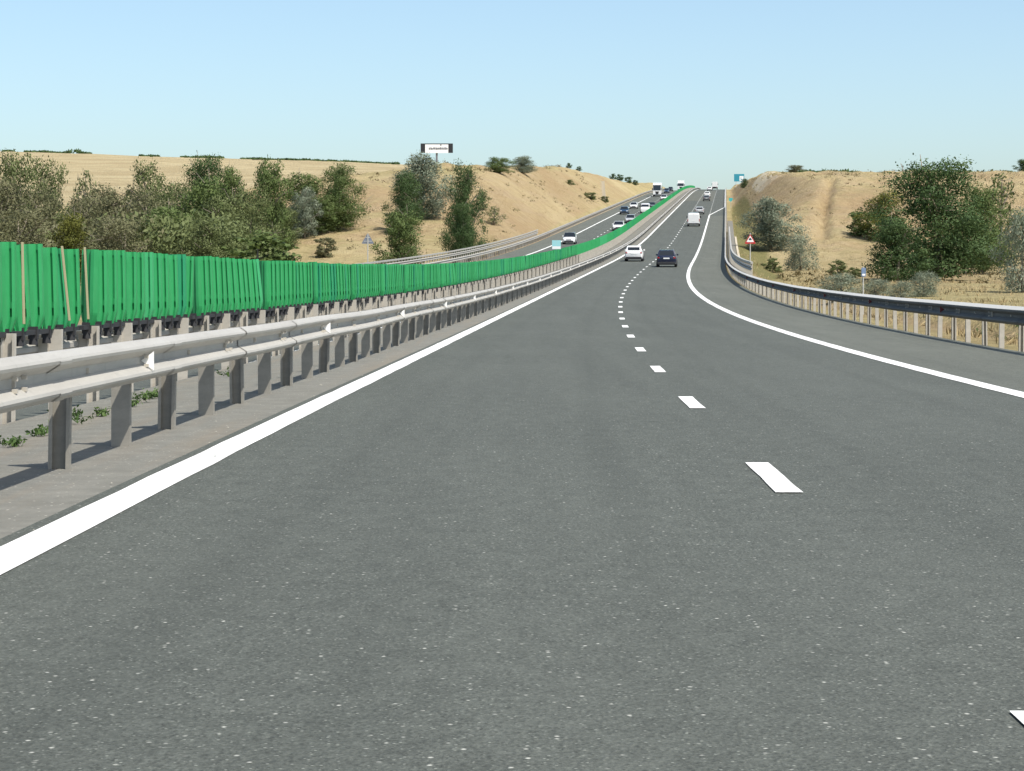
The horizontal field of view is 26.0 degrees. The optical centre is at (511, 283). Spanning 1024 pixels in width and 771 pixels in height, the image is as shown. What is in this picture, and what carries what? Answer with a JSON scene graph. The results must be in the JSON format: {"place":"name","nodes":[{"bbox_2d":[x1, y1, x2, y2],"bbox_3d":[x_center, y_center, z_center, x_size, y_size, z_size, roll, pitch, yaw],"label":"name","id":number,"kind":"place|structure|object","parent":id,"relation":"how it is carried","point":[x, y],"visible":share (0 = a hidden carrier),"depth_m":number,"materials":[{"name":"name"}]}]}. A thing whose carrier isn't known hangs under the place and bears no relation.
{"place":"outdoors","nodes":[
{"label":"outdoors","id":0,"kind":"place"},
{"bbox_2d":[26,190,663,335],"bbox_3d":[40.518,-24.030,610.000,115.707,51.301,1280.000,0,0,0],"label":"opposite shoulder","id":1,"kind":"object","parent":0,"point":[540,245],"visible":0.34,"depth_m":324.14},
{"bbox_2d":[15,190,676,420],"bbox_3d":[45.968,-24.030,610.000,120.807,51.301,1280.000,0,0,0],"label":"opposite road","id":2,"kind":"structure","parent":0,"point":[594,231],"depth_m":55.08,"materials":[{"name":"grey asphalt"}]},
{"bbox_2d":[562,232,576,243],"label":"car","id":3,"kind":"object","parent":2,"relation":"on","point":[569,237],"visible":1,"depth_m":285.57,"materials":[{"name":"white paint"}]},
{"bbox_2d":[652,182,661,196],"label":"lorry","id":4,"kind":"object","parent":2,"relation":"on","point":[657,188],"visible":0.92,"depth_m":649.03,"materials":[{"name":"white paint"}]},
{"bbox_2d":[0,189,697,538],"bbox_3d":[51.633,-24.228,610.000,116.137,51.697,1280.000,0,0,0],"label":"median strip","id":5,"kind":"object","parent":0,"point":[33,490],"visible":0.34,"depth_m":18.90,"materials":[{"name":"grey concrete"}]},
{"bbox_2d":[0,433,29,446],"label":"weed","id":6,"kind":"object","parent":5,"relation":"on","point":[14,441],"visible":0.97,"depth_m":17.01,"materials":[{"name":"green plant"}]},
{"bbox_2d":[25,419,48,436],"bbox_3d":[-3.871,1.186,18.304,0.271,0.156,0.267,0,0,8],"label":"weed","id":7,"kind":"object","parent":5,"relation":"on","point":[40,431],"visible":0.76,"depth_m":18.24,"materials":[{"name":"green plant"}]},
{"bbox_2d":[47,404,93,423],"bbox_3d":[-3.968,1.175,19.859,0.429,0.185,0.277,0,0,-31],"label":"weed","id":8,"kind":"object","parent":5,"relation":"on","point":[75,415],"visible":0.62,"depth_m":19.87,"materials":[{"name":"green plant"}]},
{"bbox_2d":[94,406,110,416],"bbox_3d":[-3.883,1.214,21.070,0.168,0.122,0.194,0,0,-36],"label":"weed","id":9,"kind":"object","parent":5,"relation":"on","point":[102,412],"visible":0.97,"depth_m":21.06,"materials":[{"name":"green plant"}]},
{"bbox_2d":[132,388,155,401],"bbox_3d":[-3.902,1.181,23.593,0.388,0.158,0.331,0,0,0],"label":"weed","id":10,"kind":"object","parent":5,"relation":"on","point":[146,396],"visible":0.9,"depth_m":23.54,"materials":[{"name":"green plant"}]},
{"bbox_2d":[0,188,692,424],"bbox_3d":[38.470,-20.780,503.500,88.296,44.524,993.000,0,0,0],"label":"guardrail","id":11,"kind":"object","parent":5,"relation":"on","point":[9,347],"visible":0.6,"depth_m":40.40,"materials":[{"name":"metal"}]},
{"bbox_2d":[0,242,88,345],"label":"antiglare screen","id":12,"kind":"object","parent":11,"relation":"attached to","point":[40,293],"visible":0.99,"depth_m":23.70,"materials":[{"name":"green plastic"}]},
{"bbox_2d":[80,249,193,338],"bbox_3d":[-4.971,0.108,29.599,0.328,1.077,7.200,0,0,2],"label":"antiglare screen","id":13,"kind":"object","parent":11,"relation":"attached to","point":[139,290],"visible":0.98,"depth_m":28.73,"materials":[{"name":"green plastic"}]},
{"bbox_2d":[190,256,262,325],"bbox_3d":[-4.793,0.093,37.019,0.381,1.082,7.200,0,0,2],"label":"antiglare screen","id":14,"kind":"object","parent":11,"relation":"attached to","point":[228,285],"visible":0.96,"depth_m":36.15,"materials":[{"name":"green plastic"}]},
{"bbox_2d":[259,261,312,317],"bbox_3d":[-4.531,0.072,44.437,0.308,1.079,7.200,0,0,2],"label":"antiglare screen","id":15,"kind":"object","parent":11,"relation":"attached to","point":[286,285],"visible":0.97,"depth_m":43.56,"materials":[{"name":"green plastic"}]},
{"bbox_2d":[309,262,350,309],"bbox_3d":[-4.282,0.036,51.857,0.326,1.082,7.200,0,0,2],"label":"antiglare screen","id":16,"kind":"object","parent":11,"relation":"attached to","point":[331,284],"visible":0.95,"depth_m":51.58,"materials":[{"name":"green plastic"}]},
{"bbox_2d":[348,264,379,305],"bbox_3d":[-3.987,-0.007,59.275,0.320,1.079,7.200,0,0,2],"label":"antiglare screen","id":17,"kind":"object","parent":11,"relation":"attached to","point":[365,281],"visible":0.95,"depth_m":58.78,"materials":[{"name":"green plastic"}]},
{"bbox_2d":[378,264,403,301],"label":"antiglare screen","id":18,"kind":"object","parent":11,"relation":"attached to","point":[391,280],"visible":0.92,"depth_m":66.40,"materials":[{"name":"green plastic"}]},
{"bbox_2d":[402,264,423,296],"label":"antiglare screen","id":19,"kind":"object","parent":11,"relation":"attached to","point":[413,277],"visible":0.87,"depth_m":73.80,"materials":[{"name":"green plastic"}]},
{"bbox_2d":[422,264,440,293],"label":"antiglare screen","id":20,"kind":"object","parent":11,"relation":"attached to","point":[432,279],"visible":0.91,"depth_m":80.96,"materials":[{"name":"green plastic"}]},
{"bbox_2d":[438,263,455,290],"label":"antiglare screen","id":21,"kind":"object","parent":11,"relation":"attached to","point":[447,274],"visible":0.85,"depth_m":88.63,"materials":[{"name":"green plastic"}]},
{"bbox_2d":[454,262,468,287],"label":"antiglare screen","id":22,"kind":"object","parent":11,"relation":"attached to","point":[461,273],"visible":0.86,"depth_m":96.04,"materials":[{"name":"green plastic"}]},
{"bbox_2d":[468,261,479,284],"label":"antiglare screen","id":23,"kind":"object","parent":11,"relation":"attached to","point":[474,271],"visible":0.86,"depth_m":103.50,"materials":[{"name":"green plastic"}]},
{"bbox_2d":[479,260,490,281],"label":"antiglare screen","id":24,"kind":"object","parent":11,"relation":"attached to","point":[485,269],"visible":0.84,"depth_m":110.93,"materials":[{"name":"green plastic"}]},
{"bbox_2d":[490,259,500,280],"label":"antiglare screen","id":25,"kind":"object","parent":11,"relation":"attached to","point":[496,268],"visible":0.82,"depth_m":118.33,"materials":[{"name":"green plastic"}]},
{"bbox_2d":[500,258,509,277],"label":"antiglare screen","id":26,"kind":"object","parent":11,"relation":"attached to","point":[505,266],"visible":0.87,"depth_m":125.76,"materials":[{"name":"green plastic"}]},
{"bbox_2d":[509,257,517,275],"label":"antiglare screen","id":27,"kind":"object","parent":11,"relation":"attached to","point":[514,265],"visible":0.85,"depth_m":133.77,"materials":[{"name":"green plastic"}]},
{"bbox_2d":[518,256,525,273],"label":"antiglare screen","id":28,"kind":"object","parent":11,"relation":"attached to","point":[521,264],"visible":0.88,"depth_m":140.03,"materials":[{"name":"green plastic"}]},
{"bbox_2d":[524,255,532,269],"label":"antiglare screen","id":29,"kind":"object","parent":11,"relation":"attached to","point":[529,261],"visible":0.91,"depth_m":148.00,"materials":[{"name":"green plastic"}]},
{"bbox_2d":[531,253,539,267],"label":"antiglare screen","id":30,"kind":"object","parent":11,"relation":"attached to","point":[536,260],"visible":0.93,"depth_m":155.40,"materials":[{"name":"green plastic"}]},
{"bbox_2d":[540,252,546,266],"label":"antiglare screen","id":31,"kind":"object","parent":11,"relation":"attached to","point":[543,258],"visible":0.91,"depth_m":162.26,"materials":[{"name":"green plastic"}]},
{"bbox_2d":[0,187,700,468],"bbox_3d":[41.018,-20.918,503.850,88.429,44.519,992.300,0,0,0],"label":"guardrail","id":32,"kind":"object","parent":5,"relation":"on","point":[57,380],"visible":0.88,"depth_m":20.49,"materials":[{"name":"metal"}]},
{"bbox_2d":[0,189,1023,770],"bbox_3d":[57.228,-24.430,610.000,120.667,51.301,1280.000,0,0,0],"label":"road","id":33,"kind":"structure","parent":0,"point":[566,527],"depth_m":9.27,"materials":[{"name":"grey asphalt"}]},
{"bbox_2d":[0,189,698,574],"bbox_3d":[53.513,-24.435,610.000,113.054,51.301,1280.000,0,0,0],"label":"edge line","id":34,"kind":"object","parent":33,"relation":"on","point":[38,541],"visible":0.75,"depth_m":13.98,"materials":[{"name":"paint"}]},
{"bbox_2d":[625,245,644,260],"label":"car","id":35,"kind":"object","parent":33,"relation":"on","point":[634,252],"visible":1,"depth_m":207.99,"materials":[{"name":"white paint"}]},
{"bbox_2d":[656,249,677,266],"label":"car","id":36,"kind":"object","parent":33,"relation":"on","point":[666,257],"visible":1,"depth_m":187.96,"materials":[{"name":"blue paint"}]},
{"bbox_2d":[687,213,700,225],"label":"van","id":37,"kind":"object","parent":33,"relation":"on","point":[693,218],"visible":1,"depth_m":349.34,"materials":[{"name":"white paint"}]},
{"bbox_2d":[685,191,715,200],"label":"road resurfaced stretch","id":38,"kind":"structure","parent":33,"relation":"on","point":[696,196],"depth_m":626.52,"materials":[{"name":"asphalt"}]},
{"bbox_2d":[710,189,726,215],"bbox_3d":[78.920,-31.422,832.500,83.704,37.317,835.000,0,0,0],"label":"road climbing lane","id":39,"kind":"structure","parent":33,"relation":"on","point":[719,202],"depth_m":517.22,"materials":[{"name":"grey asphalt"}]},
{"bbox_2d":[618,220,1023,723],"bbox_3d":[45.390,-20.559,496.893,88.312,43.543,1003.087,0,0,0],"label":"lane line","id":40,"kind":"object","parent":33,"relation":"on","point":[773,478],"visible":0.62,"depth_m":14.33,"materials":[{"name":"paint"}]},
{"bbox_2d":[686,206,1023,397],"bbox_3d":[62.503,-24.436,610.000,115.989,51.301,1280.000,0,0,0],"label":"edge line","id":41,"kind":"object","parent":33,"relation":"on","point":[958,378],"visible":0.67,"depth_m":38.13,"materials":[{"name":"paint"}]},
{"bbox_2d":[0,151,1023,350],"bbox_3d":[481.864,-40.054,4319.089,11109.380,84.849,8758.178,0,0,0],"label":"ground","id":42,"kind":"structure","parent":0,"point":[841,202],"depth_m":329.99,"materials":[{"name":"plant"}]},
{"bbox_2d":[0,174,33,225],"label":"tree","id":43,"kind":"object","parent":42,"relation":"on","point":[6,196],"visible":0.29,"depth_m":189.53,"materials":[{"name":"green plant"}]},
{"bbox_2d":[0,148,48,212],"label":"tree","id":44,"kind":"object","parent":42,"relation":"on","point":[10,170],"visible":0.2,"depth_m":233.88,"materials":[{"name":"green plant"}]},
{"bbox_2d":[0,206,65,247],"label":"bush","id":45,"kind":"object","parent":42,"relation":"on","point":[24,220],"visible":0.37,"depth_m":164.93,"materials":[{"name":"green plant"}]},
{"bbox_2d":[18,183,63,242],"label":"tree","id":46,"kind":"object","parent":42,"relation":"on","point":[37,197],"visible":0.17,"depth_m":194.54,"materials":[{"name":"green plant"}]},
{"bbox_2d":[16,154,78,217],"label":"tree","id":47,"kind":"object","parent":42,"relation":"on","point":[51,178],"visible":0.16,"depth_m":244.66,"materials":[{"name":"green plant"}]},
{"bbox_2d":[49,211,91,280],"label":"bush","id":48,"kind":"object","parent":42,"relation":"on","point":[71,231],"visible":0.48,"depth_m":169.57,"materials":[{"name":"green plant"}]},
{"bbox_2d":[71,168,96,209],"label":"tree","id":49,"kind":"object","parent":42,"relation":"on","point":[84,183],"visible":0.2,"depth_m":259.98,"materials":[{"name":"green plant"}]},
{"bbox_2d":[60,193,114,229],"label":"bush","id":50,"kind":"object","parent":42,"relation":"on","point":[81,208],"visible":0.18,"depth_m":199.39,"materials":[{"name":"green plant"}]},
{"bbox_2d":[0,197,179,278],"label":"undergrowth","id":51,"kind":"object","parent":42,"relation":"on","point":[48,241],"visible":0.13,"depth_m":171.97,"materials":[{"name":"green plant"}]},
{"bbox_2d":[79,182,136,222],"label":"tree","id":52,"kind":"object","parent":42,"relation":"on","point":[110,197],"visible":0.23,"depth_m":214.57,"materials":[{"name":"green plant"}]},
{"bbox_2d":[77,216,152,251],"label":"bush","id":53,"kind":"object","parent":42,"relation":"on","point":[119,230],"visible":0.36,"depth_m":164.26,"materials":[{"name":"green plant"}]},
{"bbox_2d":[114,185,172,220],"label":"tree","id":54,"kind":"object","parent":42,"relation":"on","point":[139,202],"visible":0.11,"depth_m":204.42,"materials":[{"name":"green plant"}]},
{"bbox_2d":[121,156,167,219],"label":"tree","id":55,"kind":"object","parent":42,"relation":"on","point":[143,178],"visible":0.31,"depth_m":249.35,"materials":[{"name":"green plant"}]},
{"bbox_2d":[0,198,290,258],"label":"undergrowth","id":56,"kind":"object","parent":42,"relation":"on","point":[159,223],"visible":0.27,"depth_m":171.76,"materials":[{"name":"green plant"}]},
{"bbox_2d":[138,198,197,253],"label":"tree","id":57,"kind":"object","parent":42,"relation":"on","point":[165,211],"visible":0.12,"depth_m":179.25,"materials":[{"name":"green plant"}]},
{"bbox_2d":[156,180,193,214],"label":"tree","id":58,"kind":"object","parent":42,"relation":"on","point":[171,196],"visible":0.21,"depth_m":224.31,"materials":[{"name":"green plant"}]},
{"bbox_2d":[179,152,223,209],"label":"tree","id":59,"kind":"object","parent":42,"relation":"on","point":[213,170],"visible":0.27,"depth_m":274.12,"materials":[{"name":"green plant"}]},
{"bbox_2d":[172,174,234,218],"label":"tree","id":60,"kind":"object","parent":42,"relation":"on","point":[203,192],"visible":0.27,"depth_m":218.88,"materials":[{"name":"green plant"}]},
{"bbox_2d":[171,217,246,257],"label":"bush","id":61,"kind":"object","parent":42,"relation":"on","point":[208,234],"visible":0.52,"depth_m":164.29,"materials":[{"name":"green plant"}]},
{"bbox_2d":[198,189,259,234],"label":"tree","id":62,"kind":"object","parent":42,"relation":"on","point":[214,203],"visible":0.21,"depth_m":194.68,"materials":[{"name":"green plant"}]},
{"bbox_2d":[218,165,247,213],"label":"tree","id":63,"kind":"object","parent":42,"relation":"on","point":[229,179],"visible":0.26,"depth_m":269.13,"materials":[{"name":"green plant"}]},
{"bbox_2d":[215,229,301,261],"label":"bush","id":64,"kind":"object","parent":42,"relation":"on","point":[261,242],"visible":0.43,"depth_m":164.32,"materials":[{"name":"green plant"}]},
{"bbox_2d":[230,184,286,248],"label":"tree","id":65,"kind":"object","parent":42,"relation":"on","point":[251,217],"visible":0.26,"depth_m":214.69,"materials":[{"name":"green plant"}]},
{"bbox_2d":[242,154,298,247],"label":"tree","id":66,"kind":"object","parent":42,"relation":"on","point":[266,181],"visible":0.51,"depth_m":254.50,"materials":[{"name":"green plant"}]},
{"bbox_2d":[273,207,306,244],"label":"bush","id":67,"kind":"object","parent":42,"relation":"on","point":[291,224],"visible":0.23,"depth_m":274.81,"materials":[{"name":"green plant"}]},
{"bbox_2d":[277,171,322,227],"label":"tree","id":68,"kind":"object","parent":42,"relation":"on","point":[301,186],"visible":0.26,"depth_m":292.16,"materials":[{"name":"green plant"}]},
{"bbox_2d":[288,187,323,237],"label":"tree","id":69,"kind":"object","parent":42,"relation":"on","point":[307,213],"visible":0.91,"depth_m":281.58,"materials":[{"name":"green plant"}]},
{"bbox_2d":[288,194,353,232],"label":"tree","id":70,"kind":"object","parent":42,"relation":"on","point":[329,217],"visible":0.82,"depth_m":285.25,"materials":[{"name":"green plant"}]},
{"bbox_2d":[313,237,338,257],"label":"shrub","id":71,"kind":"object","parent":42,"relation":"on","point":[320,252],"visible":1,"depth_m":263.56,"materials":[{"name":"green plant"}]},
{"bbox_2d":[312,160,373,228],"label":"tree","id":72,"kind":"object","parent":42,"relation":"on","point":[340,177],"visible":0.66,"depth_m":288.03,"materials":[{"name":"green plant"}]},
{"bbox_2d":[368,209,426,263],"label":"tree","id":73,"kind":"object","parent":42,"relation":"on","point":[402,249],"visible":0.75,"depth_m":224.42,"materials":[{"name":"green plant"}]},
{"bbox_2d":[379,167,427,234],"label":"tree","id":74,"kind":"object","parent":42,"relation":"on","point":[404,192],"visible":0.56,"depth_m":284.67,"materials":[{"name":"green plant"}]},
{"bbox_2d":[388,151,457,218],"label":"tree","id":75,"kind":"object","parent":42,"relation":"on","point":[424,173],"visible":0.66,"depth_m":298.44,"materials":[{"name":"green plant"}]},
{"bbox_2d":[421,143,452,161],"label":"billboard","id":76,"kind":"object","parent":42,"relation":"on","point":[436,148],"visible":0.92,"depth_m":899.70,"materials":[{"name":"grey"}]},
{"bbox_2d":[356,229,537,263],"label":"guardrail","id":77,"kind":"object","parent":42,"relation":"on","point":[473,250],"visible":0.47,"depth_m":212.85,"materials":[{"name":"metal"}]},
{"bbox_2d":[440,200,485,262],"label":"tree","id":78,"kind":"object","parent":42,"relation":"on","point":[460,228],"visible":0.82,"depth_m":239.43,"materials":[{"name":"green plant"}]},
{"bbox_2d":[436,158,494,260],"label":"tree","id":79,"kind":"object","parent":42,"relation":"on","point":[466,185],"visible":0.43,"depth_m":244.46,"materials":[{"name":"green plant"}]},
{"bbox_2d":[485,206,506,224],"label":"bush","id":80,"kind":"object","parent":42,"relation":"on","point":[494,219],"visible":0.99,"depth_m":296.87,"materials":[{"name":"green plant"}]},
{"bbox_2d":[482,156,517,172],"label":"bush","id":81,"kind":"object","parent":42,"relation":"on","point":[495,164],"visible":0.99,"depth_m":385.26,"materials":[{"name":"green plant"}]},
{"bbox_2d":[2,148,1012,172],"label":"distant hedge","id":82,"kind":"object","parent":42,"relation":"on","point":[78,151],"visible":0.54,"depth_m":961.59,"materials":[{"name":"green plant"}]},
{"bbox_2d":[508,155,537,172],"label":"bush","id":83,"kind":"object","parent":42,"relation":"on","point":[527,168],"visible":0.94,"depth_m":422.26,"materials":[{"name":"green plant"}]},
{"bbox_2d":[425,188,663,263],"bbox_3d":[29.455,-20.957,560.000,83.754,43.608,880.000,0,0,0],"label":"guardrail","id":84,"kind":"object","parent":42,"relation":"on","point":[525,242],"visible":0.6,"depth_m":287.33,"materials":[{"name":"metal"}]},
{"bbox_2d":[80,161,1023,284],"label":"scrub","id":85,"kind":"object","parent":42,"relation":"on","point":[797,275],"visible":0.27,"depth_m":298.12,"materials":[{"name":"green plant"}]},
{"bbox_2d":[728,221,736,261],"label":"bridge walkway","id":86,"kind":"structure","parent":42,"relation":"on","point":[730,224],"depth_m":295.35,"materials":[{"name":"grey concrete"}]},
{"bbox_2d":[729,227,752,275],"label":"bridge railing","id":87,"kind":"object","parent":86,"relation":"on","point":[742,264],"visible":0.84,"depth_m":151.54,"materials":[{"name":"metal"}]},
{"bbox_2d":[760,258,782,272],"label":"bush","id":88,"kind":"object","parent":42,"relation":"on","point":[772,265],"visible":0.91,"depth_m":220.72,"materials":[{"name":"green plant"}]},
{"bbox_2d":[736,196,810,249],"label":"bush","id":89,"kind":"object","parent":42,"relation":"on","point":[772,218],"visible":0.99,"depth_m":264.80,"materials":[{"name":"green plant"}]},
{"bbox_2d":[780,231,821,270],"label":"bush","id":90,"kind":"object","parent":42,"relation":"on","point":[799,254],"visible":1,"depth_m":233.55,"materials":[{"name":"green plant"}]},
{"bbox_2d":[826,259,849,273],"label":"bush","id":91,"kind":"object","parent":42,"relation":"on","point":[837,268],"visible":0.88,"depth_m":199.83,"materials":[{"name":"green plant"}]},
{"bbox_2d":[810,272,868,292],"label":"bush","id":92,"kind":"object","parent":42,"relation":"on","point":[842,280],"visible":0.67,"depth_m":89.83,"materials":[{"name":"green plant"}]},
{"bbox_2d":[846,211,876,235],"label":"bush","id":93,"kind":"object","parent":42,"relation":"on","point":[855,230],"visible":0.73,"depth_m":278.15,"materials":[{"name":"green plant"}]},
{"bbox_2d":[725,188,1023,351],"bbox_3d":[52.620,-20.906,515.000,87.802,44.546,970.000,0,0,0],"label":"guardrail","id":94,"kind":"object","parent":42,"relation":"on","point":[1002,315],"visible":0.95,"depth_m":55.83,"materials":[{"name":"metal"}]},
{"bbox_2d":[853,278,895,295],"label":"bush","id":95,"kind":"object","parent":42,"relation":"on","point":[879,283],"visible":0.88,"depth_m":82.85,"materials":[{"name":"green plant"}]},
{"bbox_2d":[852,188,912,239],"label":"tree","id":96,"kind":"object","parent":42,"relation":"on","point":[881,196],"visible":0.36,"depth_m":274.63,"materials":[{"name":"green plant"}]},
{"bbox_2d":[858,214,938,281],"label":"tree","id":97,"kind":"object","parent":42,"relation":"on","point":[896,251],"visible":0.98,"depth_m":155.44,"materials":[{"name":"green plant"}]},
{"bbox_2d":[886,280,918,297],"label":"bush","id":98,"kind":"object","parent":42,"relation":"on","point":[906,289],"visible":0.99,"depth_m":80.89,"materials":[{"name":"green plant"}]},
{"bbox_2d":[906,270,941,296],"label":"bush","id":99,"kind":"object","parent":42,"relation":"on","point":[923,278],"visible":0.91,"depth_m":81.83,"materials":[{"name":"green plant"}]},
{"bbox_2d":[852,153,1010,279],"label":"tree","id":100,"kind":"object","parent":42,"relation":"on","point":[937,210],"visible":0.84,"depth_m":170.45,"materials":[{"name":"green plant"}]},
{"bbox_2d":[942,181,1022,274],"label":"tree","id":101,"kind":"object","parent":42,"relation":"on","point":[987,194],"visible":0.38,"depth_m":217.90,"materials":[{"name":"green plant"}]},
{"bbox_2d":[985,171,1023,263],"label":"tree","id":102,"kind":"object","parent":42,"relation":"on","point":[1003,189],"visible":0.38,"depth_m":245.61,"materials":[{"name":"green plant"}]},
{"bbox_2d":[987,205,1023,292],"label":"tree","id":103,"kind":"object","parent":42,"relation":"on","point":[1018,284],"visible":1,"depth_m":90.88,"materials":[{"name":"green plant"}]},
{"bbox_2d":[0,0,1023,189],"label":"sky","id":104,"kind":"structure","parent":0,"point":[700,93],"materials":[{"name":"blue"}]},
{"bbox_2d":[690,216,1023,391],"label":"road shoulder","id":105,"kind":"object","parent":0,"point":[712,280],"visible":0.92,"depth_m":51.44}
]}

